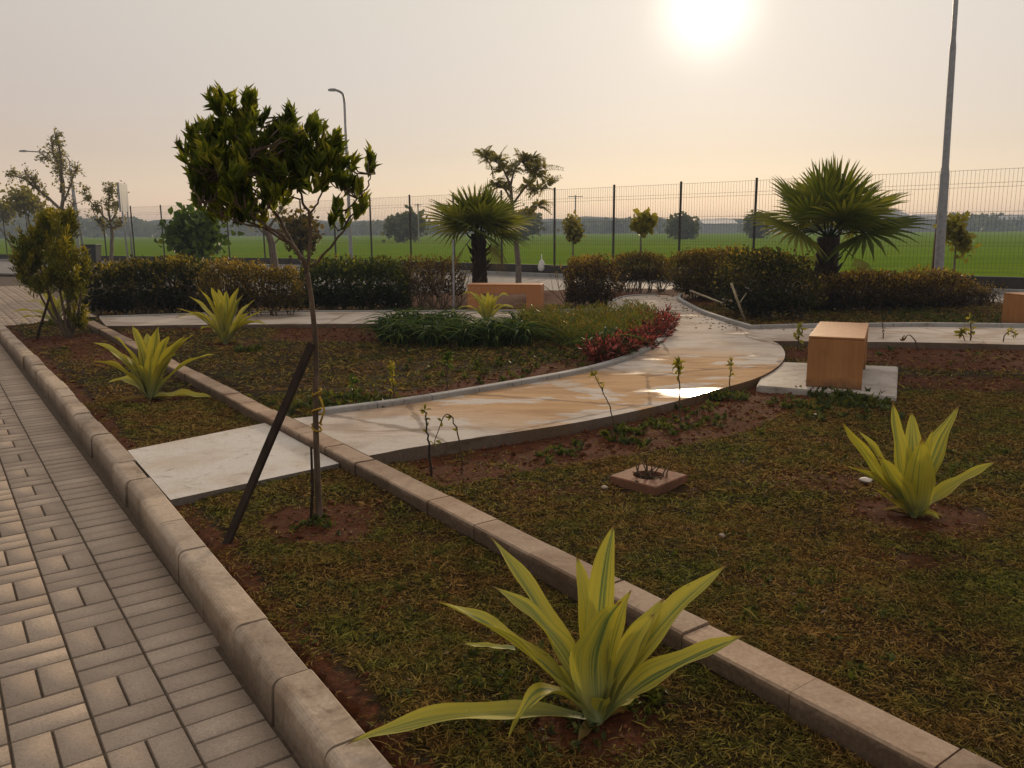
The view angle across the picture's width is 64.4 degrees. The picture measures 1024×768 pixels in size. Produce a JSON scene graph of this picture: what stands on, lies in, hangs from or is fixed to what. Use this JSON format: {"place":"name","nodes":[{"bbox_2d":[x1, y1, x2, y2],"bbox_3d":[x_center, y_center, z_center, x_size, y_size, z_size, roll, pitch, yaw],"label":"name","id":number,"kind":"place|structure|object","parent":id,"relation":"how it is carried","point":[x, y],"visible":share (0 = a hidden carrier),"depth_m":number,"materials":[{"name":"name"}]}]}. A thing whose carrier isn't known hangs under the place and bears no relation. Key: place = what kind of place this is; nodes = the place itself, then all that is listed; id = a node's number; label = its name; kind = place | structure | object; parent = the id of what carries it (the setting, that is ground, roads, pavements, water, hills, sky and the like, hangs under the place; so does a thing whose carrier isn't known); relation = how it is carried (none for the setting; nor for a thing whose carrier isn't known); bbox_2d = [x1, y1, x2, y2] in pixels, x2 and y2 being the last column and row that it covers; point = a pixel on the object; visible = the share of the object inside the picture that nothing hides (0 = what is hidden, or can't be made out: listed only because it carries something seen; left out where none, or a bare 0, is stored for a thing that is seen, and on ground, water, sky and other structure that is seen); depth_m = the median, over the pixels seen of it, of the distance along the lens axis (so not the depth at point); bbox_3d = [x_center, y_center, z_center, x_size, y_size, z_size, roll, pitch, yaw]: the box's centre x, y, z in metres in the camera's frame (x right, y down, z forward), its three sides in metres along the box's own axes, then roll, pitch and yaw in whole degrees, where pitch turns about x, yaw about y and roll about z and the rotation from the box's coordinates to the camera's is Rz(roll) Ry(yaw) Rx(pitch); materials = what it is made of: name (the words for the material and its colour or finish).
{"place":"outdoors","nodes":[
{"label":"outdoors","id":0,"kind":"place"},
{"bbox_2d":[80,244,101,264],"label":"pillar","id":1,"kind":"structure","parent":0,"point":[94,251],"depth_m":42.19,"materials":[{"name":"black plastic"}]},
{"bbox_2d":[10,206,745,236],"bbox_3d":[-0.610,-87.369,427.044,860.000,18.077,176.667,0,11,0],"label":"hills","id":2,"kind":"structure","parent":0,"point":[585,218],"depth_m":445.22,"materials":[{"name":"plant"}]},
{"bbox_2d":[0,261,1003,302],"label":"road","id":3,"kind":"structure","parent":0,"point":[5,270],"depth_m":26.78,"materials":[{"name":"asphalt"}]},
{"bbox_2d":[2,126,86,238],"bbox_3d":[-22.090,-8.967,39.281,4.236,6.958,2.319,2,11,10],"label":"open tree","id":4,"kind":"object","parent":3,"relation":"on","point":[59,160],"visible":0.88,"depth_m":38.78,"materials":[{"name":"green plant"}]},
{"bbox_2d":[19,150,80,254],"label":"lamp post","id":5,"kind":"object","parent":3,"relation":"on","point":[77,241],"visible":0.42,"depth_m":44.78,"materials":[{"name":"metal"}]},
{"bbox_2d":[67,168,83,243],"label":"metal pole","id":6,"kind":"object","parent":3,"relation":"on","point":[76,207],"visible":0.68,"depth_m":42.94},
{"bbox_2d":[117,182,133,260],"bbox_3d":[-18.595,-7.616,39.252,0.168,4.035,1.500,-2,11,-11],"label":"sign board","id":7,"kind":"object","parent":3,"relation":"on","point":[123,200],"visible":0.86,"depth_m":38.94,"materials":[{"name":"metal"}]},
{"bbox_2d":[275,205,325,266],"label":"leafy bush","id":8,"kind":"object","parent":3,"relation":"on","point":[296,228],"visible":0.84,"depth_m":24.21,"materials":[{"name":"green plant"}]},
{"bbox_2d":[328,88,352,261],"bbox_3d":[-7.089,-8.447,33.972,0.786,7.397,0.426,0,11,0],"label":"lamp post","id":9,"kind":"object","parent":3,"relation":"on","point":[348,196],"visible":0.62,"depth_m":33.75,"materials":[{"name":"metal"}]},
{"bbox_2d":[0,259,1023,293],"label":"road kerb","id":10,"kind":"structure","parent":3,"relation":"on","point":[562,275],"depth_m":29.30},
{"bbox_2d":[934,0,958,288],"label":"lamp post","id":11,"kind":"object","parent":3,"relation":"on","point":[942,217],"visible":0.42,"depth_m":17.66,"materials":[{"name":"metal"}]},
{"bbox_2d":[0,275,1023,767],"bbox_3d":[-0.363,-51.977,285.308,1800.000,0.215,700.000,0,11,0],"label":"ground","id":12,"kind":"structure","parent":0,"point":[334,675],"depth_m":4.30,"materials":[{"name":"soil"}]},
{"bbox_2d":[0,198,21,250],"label":"young tree","id":13,"kind":"object","parent":12,"relation":"on","point":[5,210],"visible":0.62,"depth_m":58.63,"materials":[{"name":"green plant"}]},
{"bbox_2d":[0,181,48,225],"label":"young tree","id":14,"kind":"object","parent":12,"relation":"on","point":[23,199],"visible":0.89,"depth_m":46.22,"materials":[{"name":"green plant"}]},
{"bbox_2d":[35,296,50,338],"bbox_3d":[-6.866,-0.944,11.891,0.386,0.677,0.036,3,11,18],"label":"prop stake","id":15,"kind":"object","parent":12,"relation":"on","point":[42,318],"visible":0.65,"depth_m":11.88,"materials":[{"name":"brown wood"}]},
{"bbox_2d":[3,203,93,337],"bbox_3d":[-6.803,-1.631,11.985,1.458,2.051,1.340,0,11,0],"label":"golden conifer","id":16,"kind":"object","parent":12,"relation":"on","point":[29,257],"visible":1,"depth_m":11.79,"materials":[{"name":"green plant"}]},
{"bbox_2d":[11,292,91,323],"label":"striped agave","id":17,"kind":"object","parent":12,"relation":"on","point":[57,302],"visible":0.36,"depth_m":14.16,"materials":[{"name":"green plant"}]},
{"bbox_2d":[78,180,129,261],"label":"young tree","id":18,"kind":"object","parent":12,"relation":"on","point":[109,189],"visible":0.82,"depth_m":40.86,"materials":[{"name":"green plant"}]},
{"bbox_2d":[0,277,301,767],"bbox_3d":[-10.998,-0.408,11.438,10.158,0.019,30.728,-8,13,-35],"label":"walkway","id":19,"kind":"structure","parent":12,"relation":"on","point":[224,722],"depth_m":3.35,"materials":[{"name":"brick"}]},
{"bbox_2d":[0,322,392,767],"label":"kerb","id":20,"kind":"structure","parent":19,"relation":"on","point":[306,714],"depth_m":3.25,"materials":[{"name":"concrete"}]},
{"bbox_2d":[81,251,223,315],"bbox_3d":[-6.859,-1.881,15.365,2.641,1.233,1.798,0,11,0],"label":"hedge","id":21,"kind":"object","parent":12,"relation":"on","point":[125,277],"visible":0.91,"depth_m":15.06,"materials":[{"name":"green plant"}]},
{"bbox_2d":[92,326,214,401],"bbox_3d":[-3.327,-0.188,7.554,1.099,0.745,0.497,0,11,0],"label":"striped agave","id":22,"kind":"object","parent":12,"relation":"on","point":[149,367],"visible":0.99,"depth_m":7.49,"materials":[{"name":"green plant"}]},
{"bbox_2d":[154,202,243,265],"bbox_3d":[-10.125,-4.458,25.768,2.685,2.910,2.459,5,12,28],"label":"broadleaf tree","id":23,"kind":"object","parent":12,"relation":"on","point":[192,231],"visible":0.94,"depth_m":25.16,"materials":[{"name":"green plant"}]},
{"bbox_2d":[175,287,265,344],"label":"striped agave","id":24,"kind":"object","parent":12,"relation":"on","point":[224,325],"visible":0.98,"depth_m":10.95,"materials":[{"name":"green plant"}]},
{"bbox_2d":[127,423,339,505],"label":"entrance slab","id":25,"kind":"structure","parent":12,"relation":"on","point":[185,471],"depth_m":5.35,"materials":[{"name":"concrete"}]},
{"bbox_2d":[185,254,306,316],"bbox_3d":[-4.776,-1.722,14.523,2.261,1.204,1.837,0,11,0],"label":"hedge","id":26,"kind":"object","parent":12,"relation":"on","point":[242,275],"visible":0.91,"depth_m":14.21,"materials":[{"name":"green plant"}]},
{"bbox_2d":[244,201,289,281],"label":"leaning tree","id":27,"kind":"object","parent":12,"relation":"on","point":[271,241],"visible":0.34,"depth_m":26.44,"materials":[{"name":"green plant"}]},
{"bbox_2d":[222,342,315,543],"bbox_3d":[-1.226,0.322,4.074,0.564,1.033,0.048,-8,13,-35],"label":"prop stake","id":28,"kind":"object","parent":12,"relation":"on","point":[268,445],"visible":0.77,"depth_m":4.06,"materials":[{"name":"brown wood"}]},
{"bbox_2d":[172,80,380,519],"bbox_3d":[-1.161,-0.347,4.131,1.045,2.287,0.638,0,11,0],"label":"staked tree","id":29,"kind":"object","parent":12,"relation":"on","point":[220,173],"visible":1,"depth_m":3.96,"materials":[{"name":"green plant"}]},
{"bbox_2d":[310,447,313,518],"bbox_3d":[-1.060,0.547,4.285,0.018,0.462,0.090,-7,13,-32],"label":"thin stick","id":30,"kind":"object","parent":12,"relation":"on","point":[312,485],"visible":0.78,"depth_m":4.25,"materials":[{"name":"brown wood"}]},
{"bbox_2d":[347,372,360,402],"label":"seedling","id":31,"kind":"object","parent":12,"relation":"on","point":[353,380],"visible":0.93,"depth_m":7.08,"materials":[{"name":"green plant"}]},
{"bbox_2d":[291,252,436,309],"bbox_3d":[-2.880,-2.044,16.121,2.790,1.219,1.689,0,11,0],"label":"hedge","id":32,"kind":"object","parent":12,"relation":"on","point":[356,294],"visible":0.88,"depth_m":15.71,"materials":[{"name":"green plant"}]},
{"bbox_2d":[351,314,424,341],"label":"strap leaf clump","id":33,"kind":"object","parent":12,"relation":"on","point":[380,325],"visible":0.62,"depth_m":11.27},
{"bbox_2d":[358,309,427,326],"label":"strap leaf clump","id":34,"kind":"object","parent":12,"relation":"on","point":[396,316],"visible":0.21,"depth_m":11.97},
{"bbox_2d":[387,361,398,398],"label":"seedling","id":35,"kind":"object","parent":12,"relation":"on","point":[391,373],"visible":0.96,"depth_m":7.15,"materials":[{"name":"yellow plant"}]},
{"bbox_2d":[361,320,430,345],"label":"strap leaf clump","id":36,"kind":"object","parent":12,"relation":"on","point":[399,337],"visible":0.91,"depth_m":10.81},
{"bbox_2d":[386,315,447,341],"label":"strap leaf clump","id":37,"kind":"object","parent":12,"relation":"on","point":[414,338],"visible":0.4,"depth_m":11.04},
{"bbox_2d":[387,311,457,327],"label":"strap leaf clump","id":38,"kind":"object","parent":12,"relation":"on","point":[413,316],"visible":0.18,"depth_m":11.86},
{"bbox_2d":[419,403,432,476],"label":"seedling","id":39,"kind":"object","parent":12,"relation":"on","point":[422,410],"visible":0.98,"depth_m":5.05,"materials":[{"name":"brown plant"}]},
{"bbox_2d":[388,320,467,346],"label":"strap leaf clump","id":40,"kind":"object","parent":12,"relation":"on","point":[431,338],"visible":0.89,"depth_m":10.66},
{"bbox_2d":[376,251,489,309],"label":"hedge","id":41,"kind":"object","parent":12,"relation":"on","point":[432,288],"visible":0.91,"depth_m":16.04,"materials":[{"name":"green plant"}]},
{"bbox_2d":[430,414,462,473],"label":"seedling","id":42,"kind":"object","parent":12,"relation":"on","point":[449,416],"visible":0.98,"depth_m":5.15,"materials":[{"name":"green plant"}]},
{"bbox_2d":[440,350,454,390],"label":"seedling","id":43,"kind":"object","parent":12,"relation":"on","point":[447,357],"visible":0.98,"depth_m":7.76,"materials":[{"name":"green plant"}]},
{"bbox_2d":[414,313,481,341],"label":"strap leaf clump","id":44,"kind":"object","parent":12,"relation":"on","point":[447,317],"visible":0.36,"depth_m":11.17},
{"bbox_2d":[452,239,454,307],"bbox_3d":[-1.088,-1.971,15.095,0.049,1.417,0.042,0,11,0],"label":"support pole","id":45,"kind":"object","parent":12,"relation":"on","point":[453,281],"visible":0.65,"depth_m":15.07,"materials":[{"name":"wood"}]},
{"bbox_2d":[426,309,495,326],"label":"strap leaf clump","id":46,"kind":"object","parent":12,"relation":"on","point":[456,315],"visible":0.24,"depth_m":11.84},
{"bbox_2d":[427,318,499,348],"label":"strap leaf clump","id":47,"kind":"object","parent":12,"relation":"on","point":[459,332],"visible":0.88,"depth_m":10.58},
{"bbox_2d":[443,316,508,343],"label":"strap leaf clump","id":48,"kind":"object","parent":12,"relation":"on","point":[478,339],"visible":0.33,"depth_m":11.00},
{"bbox_2d":[414,179,538,282],"bbox_3d":[-0.701,-2.908,16.924,2.623,2.740,2.552,0,11,0],"label":"fan palm","id":49,"kind":"object","parent":12,"relation":"on","point":[488,214],"visible":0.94,"depth_m":16.65,"materials":[{"name":"green plant"}]},
{"bbox_2d":[459,291,513,319],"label":"striped agave","id":50,"kind":"object","parent":12,"relation":"on","point":[487,304],"visible":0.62,"depth_m":13.29,"materials":[{"name":"green plant"}]},
{"bbox_2d":[457,317,534,347],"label":"strap leaf clump","id":51,"kind":"object","parent":12,"relation":"on","point":[492,340],"visible":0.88,"depth_m":10.55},
{"bbox_2d":[477,316,544,343],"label":"strap leaf clump","id":52,"kind":"object","parent":12,"relation":"on","point":[508,340],"visible":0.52,"depth_m":10.89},
{"bbox_2d":[0,254,1023,288],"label":"retaining wall","id":53,"kind":"structure","parent":12,"relation":"on","point":[1014,282],"depth_m":29.84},
{"bbox_2d":[0,168,1023,274],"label":"fence","id":54,"kind":"object","parent":53,"relation":"on","point":[554,259],"visible":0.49,"depth_m":28.74,"materials":[{"name":"metal"}]},
{"bbox_2d":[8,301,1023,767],"bbox_3d":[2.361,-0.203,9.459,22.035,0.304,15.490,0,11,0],"label":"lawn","id":55,"kind":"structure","parent":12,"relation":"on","point":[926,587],"depth_m":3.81,"materials":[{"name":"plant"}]},
{"bbox_2d":[11,326,1023,764],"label":"soil clods","id":56,"kind":"object","parent":12,"relation":"on","point":[585,432],"visible":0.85,"depth_m":6.20,"materials":[{"name":"soil"}]},
{"bbox_2d":[472,145,563,282],"bbox_3d":[0.178,-5.138,24.992,2.817,4.372,1.741,0,11,0],"label":"feather leaf tree","id":57,"kind":"object","parent":12,"relation":"on","point":[528,161],"visible":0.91,"depth_m":24.75,"materials":[{"name":"green plant"}]},
{"bbox_2d":[495,318,558,345],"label":"strap leaf clump","id":58,"kind":"object","parent":12,"relation":"on","point":[527,340],"visible":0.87,"depth_m":10.70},
{"bbox_2d":[40,312,1021,754],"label":"leaf litter","id":59,"kind":"object","parent":12,"relation":"on","point":[588,508],"visible":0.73,"depth_m":4.32,"materials":[{"name":"plant"}]},
{"bbox_2d":[42,305,1023,757],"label":"weeds","id":60,"kind":"object","parent":12,"relation":"on","point":[846,397],"visible":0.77,"depth_m":6.21,"materials":[{"name":"green plant"}]},
{"bbox_2d":[87,321,1002,767],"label":"block edging","id":61,"kind":"object","parent":12,"relation":"on","point":[871,735],"visible":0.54,"depth_m":2.97,"materials":[{"name":"concrete"}]},
{"bbox_2d":[346,525,744,744],"bbox_3d":[0.120,0.783,2.614,1.216,0.620,0.586,0,11,0],"label":"striped agave","id":62,"kind":"object","parent":12,"relation":"on","point":[602,673],"visible":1,"depth_m":2.56,"materials":[{"name":"green plant"}]},
{"bbox_2d":[99,293,1023,415],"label":"path edging","id":63,"kind":"object","parent":12,"relation":"on","point":[451,393],"visible":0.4,"depth_m":9.23,"materials":[{"name":"concrete"}]},
{"bbox_2d":[557,210,586,256],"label":"sapling","id":64,"kind":"object","parent":12,"relation":"on","point":[573,229],"visible":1,"depth_m":23.94,"materials":[{"name":"green plant"}]},
{"bbox_2d":[538,253,632,306],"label":"bush","id":65,"kind":"object","parent":12,"relation":"on","point":[595,289],"visible":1,"depth_m":16.23,"materials":[{"name":"green plant"}]},
{"bbox_2d":[515,298,661,348],"bbox_3d":[1.221,-0.931,11.783,2.367,0.482,3.904,0,11,0],"label":"bed planting","id":66,"kind":"object","parent":12,"relation":"on","point":[596,317],"visible":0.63,"depth_m":11.32,"materials":[{"name":"green plant"}]},
{"bbox_2d":[490,310,553,327],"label":"strap leaf clump","id":67,"kind":"object","parent":66,"relation":"on","point":[514,315],"visible":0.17,"depth_m":11.72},
{"bbox_2d":[588,370,613,425],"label":"seedling","id":68,"kind":"object","parent":12,"relation":"on","point":[593,374],"visible":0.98,"depth_m":6.16,"materials":[{"name":"green plant"}]},
{"bbox_2d":[575,331,629,364],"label":"red plant","id":69,"kind":"object","parent":12,"relation":"on","point":[597,355],"visible":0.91,"depth_m":9.05,"materials":[{"name":"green plant"}]},
{"bbox_2d":[561,326,654,359],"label":"plant","id":70,"kind":"object","parent":12,"relation":"on","point":[605,331],"visible":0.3,"depth_m":9.49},
{"bbox_2d":[600,329,637,359],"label":"red plant","id":71,"kind":"object","parent":12,"relation":"on","point":[619,344],"visible":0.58,"depth_m":9.22,"materials":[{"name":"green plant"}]},
{"bbox_2d":[613,328,649,354],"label":"red plant","id":72,"kind":"object","parent":12,"relation":"on","point":[636,349],"visible":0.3,"depth_m":9.52,"materials":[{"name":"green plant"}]},
{"bbox_2d":[605,248,676,291],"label":"bush","id":73,"kind":"object","parent":12,"relation":"on","point":[650,267],"visible":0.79,"depth_m":20.21,"materials":[{"name":"green plant"}]},
{"bbox_2d":[629,206,658,287],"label":"sapling","id":74,"kind":"object","parent":12,"relation":"on","point":[643,223],"visible":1,"depth_m":21.97,"materials":[{"name":"green plant"}]},
{"bbox_2d":[627,323,665,349],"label":"red plant","id":75,"kind":"object","parent":12,"relation":"on","point":[648,343],"visible":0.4,"depth_m":9.99,"materials":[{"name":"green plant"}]},
{"bbox_2d":[609,455,687,496],"bbox_3d":[0.820,0.545,4.948,0.340,0.230,0.379,10,15,43],"label":"planting frame","id":76,"kind":"object","parent":12,"relation":"on","point":[662,481],"visible":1,"depth_m":4.91,"materials":[{"name":"concrete"}]},
{"bbox_2d":[629,316,669,339],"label":"red plant","id":77,"kind":"object","parent":12,"relation":"on","point":[653,325],"visible":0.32,"depth_m":10.75,"materials":[{"name":"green plant"}]},
{"bbox_2d":[646,312,676,338],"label":"red plant","id":78,"kind":"object","parent":12,"relation":"on","point":[663,328],"visible":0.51,"depth_m":10.98,"materials":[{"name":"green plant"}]},
{"bbox_2d":[646,312,680,329],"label":"red plant","id":79,"kind":"object","parent":12,"relation":"on","point":[664,318],"visible":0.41,"depth_m":11.68,"materials":[{"name":"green plant"}]},
{"bbox_2d":[671,356,685,423],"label":"seedling","id":80,"kind":"object","parent":12,"relation":"on","point":[678,362],"visible":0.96,"depth_m":6.41,"materials":[{"name":"green plant"}]},
{"bbox_2d":[656,244,750,300],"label":"bush","id":81,"kind":"object","parent":12,"relation":"on","point":[701,263],"visible":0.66,"depth_m":17.68,"materials":[{"name":"green plant"}]},
{"bbox_2d":[730,283,746,320],"bbox_3d":[3.860,-1.385,13.827,0.327,0.681,0.231,0,11,0],"label":"bamboo stake","id":82,"kind":"object","parent":12,"relation":"on","point":[737,301],"visible":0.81,"depth_m":13.77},
{"bbox_2d":[692,243,836,318],"bbox_3d":[4.377,-1.832,14.405,1.803,1.337,2.673,-8,13,-37],"label":"bush","id":83,"kind":"object","parent":12,"relation":"on","point":[772,266],"visible":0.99,"depth_m":13.92,"materials":[{"name":"green plant"}]},
{"bbox_2d":[793,321,808,348],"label":"seedling","id":84,"kind":"object","parent":12,"relation":"on","point":[798,331],"visible":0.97,"depth_m":10.36,"materials":[{"name":"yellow plant"}]},
{"bbox_2d":[756,362,897,400],"bbox_3d":[3.179,-0.029,8.269,1.333,0.120,1.786,5,12,25],"label":"bench pad","id":85,"kind":"object","parent":12,"relation":"on","point":[785,377],"visible":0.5,"depth_m":7.91,"materials":[{"name":"concrete"}]},
{"bbox_2d":[806,321,868,389],"bbox_3d":[3.274,-0.310,8.141,0.486,0.480,1.339,4,12,24],"label":"box bench","id":86,"kind":"object","parent":85,"relation":"on","point":[837,354],"visible":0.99,"depth_m":7.57,"materials":[{"name":"wood"}]},
{"bbox_2d":[741,152,935,309],"bbox_3d":[5.883,-2.828,15.386,3.276,3.064,3.502,0,11,0],"label":"fan palm","id":87,"kind":"object","parent":12,"relation":"on","point":[831,198],"visible":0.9,"depth_m":14.72,"materials":[{"name":"green plant"}]},
{"bbox_2d":[795,264,983,310],"bbox_3d":[7.087,-1.834,15.560,3.806,0.878,1.748,-3,11,-12],"label":"hedge","id":88,"kind":"object","parent":12,"relation":"on","point":[926,289],"visible":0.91,"depth_m":15.20,"materials":[{"name":"green plant"}]},
{"bbox_2d":[841,402,995,518],"bbox_3d":[2.078,0.437,4.300,0.895,0.640,0.361,-5,11,-21],"label":"striped agave","id":89,"kind":"object","parent":12,"relation":"on","point":[907,481],"visible":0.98,"depth_m":4.28,"materials":[{"name":"green plant"}]},
{"bbox_2d":[932,211,982,290],"bbox_3d":[10.325,-2.970,18.938,0.719,2.107,0.940,-6,12,-28],"label":"sapling","id":90,"kind":"object","parent":12,"relation":"on","point":[958,237],"visible":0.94,"depth_m":18.75,"materials":[{"name":"green plant"}]},
{"bbox_2d":[945,279,1005,306],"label":"bush","id":91,"kind":"object","parent":12,"relation":"on","point":[983,297],"visible":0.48,"depth_m":16.04,"materials":[{"name":"green plant"}]},
{"bbox_2d":[1001,292,1023,322],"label":"box bench","id":92,"kind":"object","parent":12,"relation":"on","point":[1013,308],"visible":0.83,"depth_m":12.21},
{"bbox_2d":[0,231,1023,276],"bbox_3d":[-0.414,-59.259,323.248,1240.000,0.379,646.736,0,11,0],"label":"field","id":93,"kind":"structure","parent":0,"point":[563,248],"depth_m":60.61,"materials":[{"name":"plant"}]},
{"bbox_2d":[380,204,429,242],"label":"tree","id":94,"kind":"object","parent":93,"relation":"on","point":[403,233],"visible":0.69,"depth_m":102.23,"materials":[{"name":"green plant"}]},
{"bbox_2d":[0,212,1023,238],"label":"treeline","id":95,"kind":"object","parent":93,"relation":"on","point":[151,231],"visible":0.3,"depth_m":320.41,"materials":[{"name":"green plant"}]},
{"bbox_2d":[516,203,545,239],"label":"tree","id":96,"kind":"object","parent":93,"relation":"on","point":[522,231],"visible":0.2,"depth_m":114.86,"materials":[{"name":"green plant"}]},
{"bbox_2d":[663,211,702,238],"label":"tree","id":97,"kind":"object","parent":93,"relation":"on","point":[684,224],"visible":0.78,"depth_m":116.77,"materials":[{"name":"green plant"}]},
{"bbox_2d":[698,218,736,232],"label":"warehouse","id":98,"kind":"structure","parent":93,"relation":"on","point":[720,225],"depth_m":305.74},
{"bbox_2d":[741,209,773,237],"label":"tree","id":99,"kind":"object","parent":93,"relation":"on","point":[759,234],"visible":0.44,"depth_m":121.45,"materials":[{"name":"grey plant"}]},
{"bbox_2d":[908,214,949,231],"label":"warehouse","id":100,"kind":"structure","parent":93,"relation":"on","point":[929,227],"depth_m":305.85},
{"bbox_2d":[975,215,1023,230],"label":"warehouse","id":101,"kind":"structure","parent":93,"relation":"on","point":[1012,219],"depth_m":301.85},
{"bbox_2d":[0,0,1023,220],"label":"sky","id":102,"kind":"structure","parent":0,"point":[632,94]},
{"bbox_2d":[99,295,1023,464],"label":"path","id":103,"kind":"structure","parent":0,"point":[643,386],"depth_m":7.63,"materials":[{"name":"concrete"}]},
{"bbox_2d":[467,283,543,310],"bbox_3d":[-0.110,-1.611,15.054,1.364,0.490,0.460,1,11,10],"label":"box bench","id":104,"kind":"object","parent":103,"relation":"on","point":[534,292],"visible":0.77,"depth_m":14.81,"materials":[{"name":"wood"}]},
{"bbox_2d":[646,295,812,330],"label":"path litter","id":105,"kind":"object","parent":103,"relation":"on","point":[698,315],"visible":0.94,"depth_m":13.52,"materials":[{"name":"brown plant"}]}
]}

